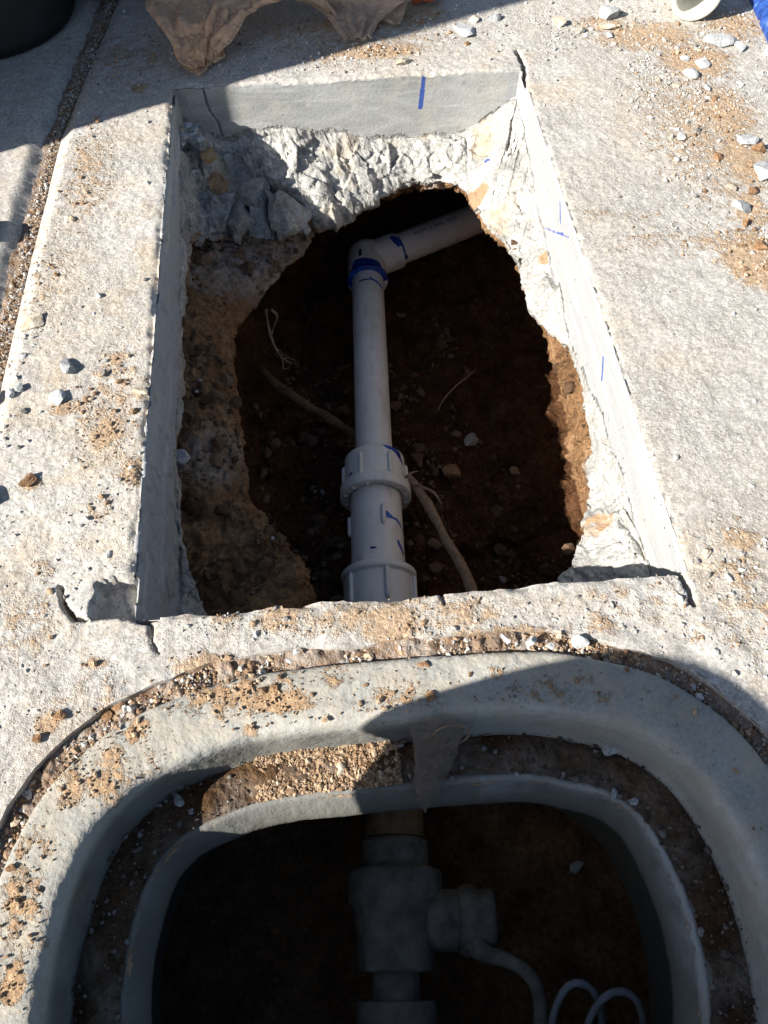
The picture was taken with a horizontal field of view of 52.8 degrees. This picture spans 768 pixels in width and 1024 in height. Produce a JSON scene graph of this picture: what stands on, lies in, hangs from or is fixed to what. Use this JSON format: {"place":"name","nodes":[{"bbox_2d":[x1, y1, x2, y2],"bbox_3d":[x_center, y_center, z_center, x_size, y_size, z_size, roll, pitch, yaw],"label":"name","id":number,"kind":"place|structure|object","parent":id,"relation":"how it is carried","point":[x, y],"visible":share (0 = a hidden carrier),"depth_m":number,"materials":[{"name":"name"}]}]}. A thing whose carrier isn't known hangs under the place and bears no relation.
{"place":"outdoors","nodes":[
{"label":"outdoors","id":0,"kind":"place"},
{"bbox_2d":[0,0,100,314],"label":"sidewalk","id":1,"kind":"structure","parent":0,"point":[34,82],"depth_m":1.12,"materials":[{"name":"concrete"}]},
{"bbox_2d":[0,0,74,58],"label":"bucket","id":2,"kind":"object","parent":1,"relation":"on","point":[26,25],"visible":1,"depth_m":1.18,"materials":[{"name":"plastic"}]},
{"bbox_2d":[0,0,767,819],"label":"sidewalk","id":3,"kind":"structure","parent":0,"point":[700,414],"depth_m":0.89,"materials":[{"name":"concrete"}]},
{"bbox_2d":[5,388,14,397],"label":"stone","id":4,"kind":"object","parent":3,"relation":"on","point":[10,393],"visible":1,"depth_m":0.84,"materials":[{"name":"stone"}]},
{"bbox_2d":[13,383,22,392],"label":"stone","id":5,"kind":"object","parent":3,"relation":"on","point":[18,387],"visible":1,"depth_m":0.85,"materials":[{"name":"stone"}]},
{"bbox_2d":[16,353,26,358],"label":"pebble","id":6,"kind":"object","parent":3,"relation":"on","point":[21,355],"visible":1,"depth_m":0.87,"materials":[{"name":"grey stone"}]},
{"bbox_2d":[19,408,26,413],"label":"pebble","id":7,"kind":"object","parent":3,"relation":"on","point":[22,410],"visible":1,"depth_m":0.83,"materials":[{"name":"stone"}]},
{"bbox_2d":[18,472,36,486],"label":"soil clod","id":8,"kind":"object","parent":3,"relation":"on","point":[29,479],"visible":1,"depth_m":0.78,"materials":[{"name":"soil"}]},
{"bbox_2d":[19,312,43,331],"bbox_3d":[-0.411,-0.220,0.900,0.030,0.010,0.021,-22,61,-13],"label":"stone","id":9,"kind":"object","parent":3,"relation":"on","point":[35,320],"visible":1,"depth_m":0.90,"materials":[{"name":"stone"}]},
{"bbox_2d":[32,734,40,742],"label":"soil clod","id":10,"kind":"object","parent":3,"relation":"on","point":[36,738],"visible":1,"depth_m":0.65,"materials":[{"name":"soil"}]},
{"bbox_2d":[48,389,65,405],"bbox_3d":[-0.356,-0.125,0.843,0.018,0.008,0.019,-5,59,-3],"label":"stone","id":11,"kind":"object","parent":3,"relation":"on","point":[56,397],"visible":1,"depth_m":0.84,"materials":[{"name":"stone"}]},
{"bbox_2d":[0,0,117,845],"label":"joint soil","id":12,"kind":"structure","parent":3,"relation":"in","point":[15,255],"depth_m":1.02,"materials":[{"name":"soil"}]},
{"bbox_2d":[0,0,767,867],"bbox_3d":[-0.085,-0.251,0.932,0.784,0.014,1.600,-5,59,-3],"label":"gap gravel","id":13,"kind":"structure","parent":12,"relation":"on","point":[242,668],"depth_m":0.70,"materials":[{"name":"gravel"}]},
{"bbox_2d":[53,709,66,719],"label":"soil clod","id":14,"kind":"object","parent":3,"relation":"on","point":[60,714],"visible":1,"depth_m":0.66,"materials":[{"name":"soil"}]},
{"bbox_2d":[60,358,76,373],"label":"stone","id":15,"kind":"object","parent":3,"relation":"on","point":[67,366],"visible":1,"depth_m":0.86,"materials":[{"name":"stone"}]},
{"bbox_2d":[100,369,106,376],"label":"pebble","id":16,"kind":"object","parent":3,"relation":"on","point":[103,372],"visible":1,"depth_m":0.86,"materials":[{"name":"stone"}]},
{"bbox_2d":[131,386,147,394],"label":"stone","id":17,"kind":"object","parent":3,"relation":"on","point":[141,390],"visible":1,"depth_m":0.84,"materials":[{"name":"stone"}]},
{"bbox_2d":[145,0,409,75],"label":"plastic bag","id":18,"kind":"object","parent":3,"relation":"on","point":[200,34],"visible":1,"depth_m":1.16,"materials":[{"name":"plastic"}]},
{"bbox_2d":[0,0,767,875],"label":"expansion joint","id":19,"kind":"object","parent":3,"relation":"on","point":[366,654],"visible":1,"depth_m":0.70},
{"bbox_2d":[0,629,767,830],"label":"slab edge","id":20,"kind":"object","parent":3,"relation":"on","point":[682,667],"visible":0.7,"depth_m":0.69,"materials":[{"name":"concrete"}]},
{"bbox_2d":[11,9,767,731],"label":"soil crumbs","id":21,"kind":"object","parent":3,"relation":"on","point":[135,411],"visible":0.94,"depth_m":0.98,"materials":[{"name":"soil"}]},
{"bbox_2d":[396,58,412,64],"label":"stone","id":22,"kind":"object","parent":3,"relation":"on","point":[401,61],"visible":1,"depth_m":1.18,"materials":[{"name":"stone"}]},
{"bbox_2d":[412,0,433,3],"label":"orange scrap","id":23,"kind":"object","parent":3,"relation":"on","point":[417,1],"visible":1,"depth_m":1.26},
{"bbox_2d":[453,24,474,36],"bbox_3d":[0.129,-0.764,1.225,0.027,0.010,0.037,-40,67,-21],"label":"stone","id":24,"kind":"object","parent":3,"relation":"on","point":[464,30],"visible":1,"depth_m":1.22,"materials":[{"name":"stone"}]},
{"bbox_2d":[468,15,478,22],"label":"stone","id":25,"kind":"object","parent":3,"relation":"on","point":[474,19],"visible":1,"depth_m":1.24,"materials":[{"name":"stone"}]},
{"bbox_2d":[487,13,501,22],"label":"stone","id":26,"kind":"object","parent":3,"relation":"on","point":[495,18],"visible":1,"depth_m":1.24,"materials":[{"name":"stone"}]},
{"bbox_2d":[551,16,566,27],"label":"stone","id":27,"kind":"object","parent":3,"relation":"on","point":[559,21],"visible":1,"depth_m":1.23,"materials":[{"name":"stone"}]},
{"bbox_2d":[576,25,584,33],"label":"stone","id":28,"kind":"object","parent":3,"relation":"on","point":[580,29],"visible":1,"depth_m":1.22,"materials":[{"name":"stone"}]},
{"bbox_2d":[599,22,616,28],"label":"stone","id":29,"kind":"object","parent":3,"relation":"on","point":[605,25],"visible":1,"depth_m":1.23,"materials":[{"name":"stone"}]},
{"bbox_2d":[606,31,612,37],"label":"pebble","id":30,"kind":"object","parent":3,"relation":"on","point":[609,34],"visible":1,"depth_m":1.22,"materials":[{"name":"stone"}]},
{"bbox_2d":[599,5,619,19],"bbox_3d":[0.363,-0.808,1.248,0.033,0.015,0.040,15,60,9],"label":"stone","id":31,"kind":"object","parent":3,"relation":"on","point":[608,12],"visible":1,"depth_m":1.24,"materials":[{"name":"stone"}]},
{"bbox_2d":[672,83,680,87],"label":"pebble","id":32,"kind":"object","parent":3,"relation":"on","point":[674,85],"visible":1,"depth_m":1.15,"materials":[{"name":"beige stone"}]},
{"bbox_2d":[676,595,684,602],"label":"pebble","id":33,"kind":"object","parent":3,"relation":"on","point":[679,598],"visible":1,"depth_m":0.72,"materials":[{"name":"stone"}]},
{"bbox_2d":[677,132,685,139],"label":"pebble","id":34,"kind":"object","parent":3,"relation":"on","point":[681,136],"visible":1,"depth_m":1.08,"materials":[{"name":"stone"}]},
{"bbox_2d":[680,55,689,61],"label":"pebble","id":35,"kind":"object","parent":3,"relation":"on","point":[685,58],"visible":1,"depth_m":1.18,"materials":[{"name":"stone"}]},
{"bbox_2d":[682,68,698,78],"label":"stone","id":36,"kind":"object","parent":3,"relation":"on","point":[691,73],"visible":1,"depth_m":1.16,"materials":[{"name":"stone"}]},
{"bbox_2d":[671,0,720,20],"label":"pipe coupling","id":37,"kind":"object","parent":3,"relation":"on","point":[689,10],"visible":1,"depth_m":1.24,"materials":[{"name":"beige plastic"}]},
{"bbox_2d":[692,127,699,133],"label":"pebble","id":38,"kind":"object","parent":3,"relation":"on","point":[696,130],"visible":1,"depth_m":1.09,"materials":[{"name":"stone"}]},
{"bbox_2d":[694,58,709,68],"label":"stone","id":39,"kind":"object","parent":3,"relation":"on","point":[702,63],"visible":1,"depth_m":1.17,"materials":[{"name":"stone"}]},
{"bbox_2d":[701,549,711,558],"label":"pebble","id":40,"kind":"object","parent":3,"relation":"on","point":[705,553],"visible":1,"depth_m":0.74,"materials":[{"name":"beige stone"}]},
{"bbox_2d":[704,85,710,90],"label":"pebble","id":41,"kind":"object","parent":3,"relation":"on","point":[707,87],"visible":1,"depth_m":1.14,"materials":[{"name":"grey stone"}]},
{"bbox_2d":[714,151,722,161],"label":"soil clod","id":42,"kind":"object","parent":3,"relation":"on","point":[718,156],"visible":1,"depth_m":1.06,"materials":[{"name":"soil"}]},
{"bbox_2d":[702,33,738,46],"bbox_3d":[0.527,-0.738,1.210,0.056,0.017,0.034,-5,59,-3],"label":"stone","id":43,"kind":"object","parent":3,"relation":"on","point":[720,39],"visible":1,"depth_m":1.20,"materials":[{"name":"stone"}]},
{"bbox_2d":[725,184,736,190],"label":"stone","id":44,"kind":"object","parent":3,"relation":"on","point":[732,186],"visible":1,"depth_m":1.02,"materials":[{"name":"stone"}]},
{"bbox_2d":[734,41,745,51],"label":"stone","id":45,"kind":"object","parent":3,"relation":"on","point":[740,46],"visible":1,"depth_m":1.20,"materials":[{"name":"stone"}]},
{"bbox_2d":[731,199,750,213],"bbox_3d":[0.464,-0.397,1.004,0.028,0.012,0.018,35,65,19],"label":"stone","id":46,"kind":"object","parent":3,"relation":"on","point":[742,205],"visible":1,"depth_m":1.00,"materials":[{"name":"stone"}]},
{"bbox_2d":[742,218,749,226],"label":"soil clod","id":47,"kind":"object","parent":3,"relation":"on","point":[745,222],"visible":1,"depth_m":0.99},
{"bbox_2d":[737,134,758,144],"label":"stone","id":48,"kind":"object","parent":3,"relation":"on","point":[748,139],"visible":1,"depth_m":1.08,"materials":[{"name":"stone"}]},
{"bbox_2d":[748,187,757,194],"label":"soil clod","id":49,"kind":"object","parent":3,"relation":"on","point":[753,190],"visible":1,"depth_m":1.02,"materials":[{"name":"soil"}]},
{"bbox_2d":[749,0,767,42],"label":"cement sack","id":50,"kind":"object","parent":3,"relation":"on","point":[760,8],"visible":1,"depth_m":1.24,"materials":[{"name":"plastic"}]},
{"bbox_2d":[751,142,765,153],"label":"soil clod","id":51,"kind":"object","parent":3,"relation":"on","point":[760,147],"visible":1,"depth_m":1.07,"materials":[{"name":"soil"}]},
{"bbox_2d":[753,161,767,180],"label":"stone","id":52,"kind":"object","parent":3,"relation":"on","point":[761,169],"visible":1,"depth_m":1.04,"materials":[{"name":"stone"}]},
{"bbox_2d":[754,240,767,249],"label":"soil clod","id":53,"kind":"object","parent":3,"relation":"on","point":[759,245],"visible":1,"depth_m":0.96,"materials":[{"name":"soil"}]},
{"bbox_2d":[0,0,767,783],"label":"gravel","id":54,"kind":"structure","parent":0,"point":[676,458],"depth_m":1.08,"materials":[{"name":"gravel"}]},
{"bbox_2d":[160,802,650,1023],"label":"box floor soil","id":55,"kind":"structure","parent":0,"point":[262,929],"depth_m":0.90,"materials":[{"name":"soil"}]},
{"bbox_2d":[0,652,767,1023],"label":"meter box","id":56,"kind":"object","parent":55,"relation":"on","point":[82,834],"visible":0.88,"depth_m":0.67,"materials":[{"name":"concrete"}]},
{"bbox_2d":[5,864,15,871],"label":"soil clod","id":57,"kind":"object","parent":56,"relation":"on","point":[10,868],"visible":1,"depth_m":0.60,"materials":[{"name":"soil"}]},
{"bbox_2d":[272,684,278,691],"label":"soil clod","id":58,"kind":"object","parent":56,"relation":"on","point":[275,687],"visible":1,"depth_m":0.68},
{"bbox_2d":[0,649,761,1022],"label":"rim crumbs","id":59,"kind":"object","parent":56,"relation":"on","point":[262,691],"visible":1,"depth_m":0.66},
{"bbox_2d":[0,631,767,876],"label":"gap soil","id":60,"kind":"structure","parent":56,"relation":"in","point":[301,659],"depth_m":0.69,"materials":[{"name":"soil"}]},
{"bbox_2d":[101,709,112,721],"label":"soil clod","id":61,"kind":"object","parent":60,"relation":"on","point":[106,715],"visible":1,"depth_m":0.67,"materials":[{"name":"soil"}]},
{"bbox_2d":[109,702,125,714],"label":"soil clod","id":62,"kind":"object","parent":60,"relation":"on","point":[116,707],"visible":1,"depth_m":0.68,"materials":[{"name":"soil"}]},
{"bbox_2d":[293,649,298,655],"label":"pebble","id":63,"kind":"object","parent":60,"relation":"on","point":[295,652],"visible":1,"depth_m":0.69,"materials":[{"name":"stone"}]},
{"bbox_2d":[500,634,510,643],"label":"pebble","id":64,"kind":"object","parent":60,"relation":"on","point":[505,639],"visible":1,"depth_m":0.70,"materials":[{"name":"stone"}]},
{"bbox_2d":[525,636,536,645],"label":"stone","id":65,"kind":"object","parent":60,"relation":"on","point":[531,641],"visible":1,"depth_m":0.70,"materials":[{"name":"stone"}]},
{"bbox_2d":[547,643,554,649],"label":"pebble","id":66,"kind":"object","parent":60,"relation":"on","point":[551,646],"visible":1,"depth_m":0.69,"materials":[{"name":"stone"}]},
{"bbox_2d":[556,630,561,638],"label":"pebble","id":67,"kind":"object","parent":60,"relation":"on","point":[559,635],"visible":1,"depth_m":0.70,"materials":[{"name":"beige stone"}]},
{"bbox_2d":[571,635,589,648],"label":"stone","id":68,"kind":"object","parent":60,"relation":"on","point":[578,641],"visible":1,"depth_m":0.69,"materials":[{"name":"stone"}]},
{"bbox_2d":[690,681,695,691],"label":"stone","id":69,"kind":"object","parent":60,"relation":"on","point":[693,685],"visible":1,"depth_m":0.69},
{"bbox_2d":[70,732,758,1023],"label":"ledge soil","id":70,"kind":"structure","parent":56,"relation":"on","point":[691,857],"depth_m":0.67,"materials":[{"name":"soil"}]},
{"bbox_2d":[174,793,183,806],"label":"stone","id":71,"kind":"object","parent":70,"relation":"on","point":[178,800],"visible":1,"depth_m":0.69,"materials":[{"name":"stone"}]},
{"bbox_2d":[188,808,193,814],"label":"stone","id":72,"kind":"object","parent":70,"relation":"on","point":[191,810],"visible":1,"depth_m":0.68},
{"bbox_2d":[253,740,402,802],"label":"ledge crumbs","id":73,"kind":"object","parent":70,"relation":"on","point":[356,781],"visible":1,"depth_m":0.70,"materials":[{"name":"gravel"}]},
{"bbox_2d":[336,762,345,776],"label":"stone","id":74,"kind":"object","parent":73,"relation":"on","point":[340,766],"visible":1,"depth_m":0.70,"materials":[{"name":"stone"}]},
{"bbox_2d":[602,746,620,755],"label":"stone","id":75,"kind":"object","parent":70,"relation":"on","point":[608,750],"visible":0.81,"depth_m":0.71,"materials":[{"name":"stone"}]},
{"bbox_2d":[610,788,617,800],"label":"stone","id":76,"kind":"object","parent":70,"relation":"on","point":[614,793],"visible":1,"depth_m":0.69,"materials":[{"name":"stone"}]},
{"bbox_2d":[629,798,637,804],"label":"stone","id":77,"kind":"object","parent":70,"relation":"on","point":[633,801],"visible":1,"depth_m":0.69,"materials":[{"name":"stone"}]},
{"bbox_2d":[417,661,429,666],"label":"soil clod","id":78,"kind":"object","parent":56,"relation":"on","point":[424,664],"visible":1,"depth_m":0.69,"materials":[{"name":"soil"}]},
{"bbox_2d":[426,691,434,701],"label":"soil clod","id":79,"kind":"object","parent":56,"relation":"on","point":[430,695],"visible":1,"depth_m":0.67,"materials":[{"name":"soil"}]},
{"bbox_2d":[409,717,469,812],"bbox_3d":[0.050,0.221,0.677,0.053,0.077,0.063,-5,59,-3],"label":"torn film","id":80,"kind":"object","parent":56,"relation":"hanging from","point":[437,742],"visible":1,"depth_m":0.68,"materials":[{"name":"plastic"}]},
{"bbox_2d":[348,809,547,1023],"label":"irrigation valve","id":81,"kind":"object","parent":56,"relation":"attached to","point":[411,916],"visible":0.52,"depth_m":0.79,"materials":[{"name":"grey plastic"}]},
{"bbox_2d":[548,979,605,1023],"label":"signal wire","id":82,"kind":"object","parent":81,"relation":"attached to","point":[565,988],"visible":1,"depth_m":0.70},
{"bbox_2d":[584,987,647,1023],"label":"signal wire","id":83,"kind":"object","parent":56,"relation":"in","point":[602,999],"visible":1,"depth_m":0.70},
{"bbox_2d":[570,860,582,874],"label":"stone","id":84,"kind":"object","parent":55,"relation":"on","point":[576,866],"visible":1,"depth_m":0.92,"materials":[{"name":"stone"}]},
{"bbox_2d":[136,183,676,615],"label":"excavated soil","id":85,"kind":"structure","parent":0,"point":[520,410],"depth_m":1.33,"materials":[{"name":"soil"}]},
{"bbox_2d":[176,449,189,466],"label":"stone","id":86,"kind":"object","parent":85,"relation":"on","point":[183,457],"visible":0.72,"depth_m":0.96,"materials":[{"name":"stone"}]},
{"bbox_2d":[194,236,204,246],"bbox_3d":[-0.294,-0.431,1.219,0.028,0.017,0.027,-5,59,-3],"label":"concrete chunk","id":87,"kind":"object","parent":85,"relation":"on","point":[200,241],"visible":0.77,"depth_m":1.21,"materials":[{"name":"concrete"}]},
{"bbox_2d":[226,199,255,234],"bbox_3d":[-0.237,-0.469,1.225,0.044,0.030,0.060,-35,65,-19],"label":"concrete chunk","id":88,"kind":"object","parent":85,"relation":"on","point":[244,221],"visible":0.89,"depth_m":1.21,"materials":[{"name":"concrete"}]},
{"bbox_2d":[236,176,269,207],"bbox_3d":[-0.208,-0.513,1.238,0.056,0.046,0.070,23,62,13],"label":"concrete chunk","id":89,"kind":"object","parent":85,"relation":"on","point":[252,192],"visible":0.89,"depth_m":1.22,"materials":[{"name":"concrete"}]},
{"bbox_2d":[264,309,298,368],"bbox_3d":[-0.167,-0.281,1.245,0.027,0.068,0.094,-22,61,-13],"label":"root","id":90,"kind":"object","parent":85,"relation":"hanging from","point":[270,332],"visible":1,"depth_m":1.26,"materials":[{"name":"plant"}]},
{"bbox_2d":[258,367,355,440],"bbox_3d":[-0.110,-0.164,1.317,0.276,0.044,0.025,34,65,18],"label":"root","id":91,"kind":"object","parent":85,"relation":"on","point":[283,390],"visible":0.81,"depth_m":1.31,"materials":[{"name":"brown plant"}]},
{"bbox_2d":[311,485,324,494],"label":"stone","id":92,"kind":"object","parent":85,"relation":"on","point":[321,490],"visible":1,"depth_m":1.34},
{"bbox_2d":[223,239,548,593],"bbox_3d":[0.052,-0.076,1.163,0.507,0.364,0.607,6,59,4],"label":"pit rubble","id":93,"kind":"object","parent":85,"relation":"on","point":[501,549],"visible":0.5,"depth_m":1.25,"materials":[{"name":"stone"}]},
{"bbox_2d":[133,70,687,626],"bbox_3d":[-0.009,-0.211,1.020,0.781,0.215,1.039,-5,59,-3],"label":"broken slab edge","id":94,"kind":"object","parent":85,"relation":"on","point":[337,156],"visible":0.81,"depth_m":1.16,"materials":[{"name":"concrete"}]},
{"bbox_2d":[180,133,189,138],"bbox_3d":[-0.299,-0.563,1.157,0.014,0.007,0.013,-28,63,-16],"label":"concrete shard","id":95,"kind":"object","parent":94,"relation":"on","point":[184,136],"visible":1,"depth_m":1.15,"materials":[{"name":"concrete"}]},
{"bbox_2d":[186,131,196,135],"bbox_3d":[-0.288,-0.567,1.159,0.016,0.005,0.012,-5,59,-3],"label":"concrete shard","id":96,"kind":"object","parent":95,"relation":"on","point":[193,133],"visible":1,"depth_m":1.16,"materials":[{"name":"concrete"}]},
{"bbox_2d":[188,123,198,131],"bbox_3d":[-0.285,-0.578,1.161,0.017,0.008,0.024,-5,59,-3],"label":"concrete shard","id":97,"kind":"object","parent":96,"relation":"on","point":[194,127],"visible":1,"depth_m":1.16,"materials":[{"name":"concrete"}]},
{"bbox_2d":[183,122,191,129],"bbox_3d":[-0.295,-0.582,1.162,0.014,0.007,0.016,-5,59,-3],"label":"concrete shard","id":98,"kind":"object","parent":97,"relation":"on","point":[187,125],"visible":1,"depth_m":1.16,"materials":[{"name":"concrete"}]},
{"bbox_2d":[198,147,215,163],"bbox_3d":[-0.274,-0.552,1.194,0.025,0.018,0.034,-17,60,-10],"label":"stone","id":99,"kind":"object","parent":94,"relation":"on","point":[207,155],"visible":1,"depth_m":1.19,"materials":[{"name":"stone"}]},
{"bbox_2d":[192,133,204,141],"bbox_3d":[-0.277,-0.561,1.157,0.017,0.008,0.021,-33,65,-18],"label":"concrete shard","id":100,"kind":"object","parent":99,"relation":"on","point":[198,137],"visible":1,"depth_m":1.15,"materials":[{"name":"concrete"}]},
{"bbox_2d":[267,190,311,235],"bbox_3d":[-0.148,-0.479,1.224,0.074,0.065,0.091,-5,59,-3],"label":"concrete chunk","id":101,"kind":"object","parent":94,"relation":"attached to","point":[288,215],"visible":0.98,"depth_m":1.20,"materials":[{"name":"concrete"}]},
{"bbox_2d":[404,471,477,591],"bbox_3d":[0.087,0.026,1.164,0.039,0.047,0.294,-20,61,-11],"label":"root","id":102,"kind":"object","parent":85,"relation":"on","point":[459,562],"visible":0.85,"depth_m":1.15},
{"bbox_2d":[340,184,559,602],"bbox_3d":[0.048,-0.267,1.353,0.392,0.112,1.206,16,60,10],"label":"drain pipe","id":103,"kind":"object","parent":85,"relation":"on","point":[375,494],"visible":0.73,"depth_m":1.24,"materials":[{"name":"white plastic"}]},
{"bbox_2d":[442,464,460,477],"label":"soil clod","id":104,"kind":"object","parent":85,"relation":"on","point":[450,470],"visible":1,"depth_m":1.33,"materials":[{"name":"soil"}]},
{"bbox_2d":[438,370,474,409],"bbox_3d":[0.124,-0.215,1.351,0.008,0.027,0.096,40,67,21],"label":"root","id":105,"kind":"object","parent":85,"relation":"on","point":[451,390],"visible":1,"depth_m":1.35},
{"bbox_2d":[464,433,478,445],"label":"stone","id":106,"kind":"object","parent":85,"relation":"on","point":[471,439],"visible":1,"depth_m":1.34,"materials":[{"name":"stone"}]},
{"bbox_2d":[499,576,506,583],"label":"stone","id":107,"kind":"object","parent":85,"relation":"on","point":[503,579],"visible":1,"depth_m":1.21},
{"bbox_2d":[509,466,520,474],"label":"soil clod","id":108,"kind":"object","parent":85,"relation":"on","point":[513,469],"visible":1,"depth_m":1.31,"materials":[{"name":"soil"}]}
]}

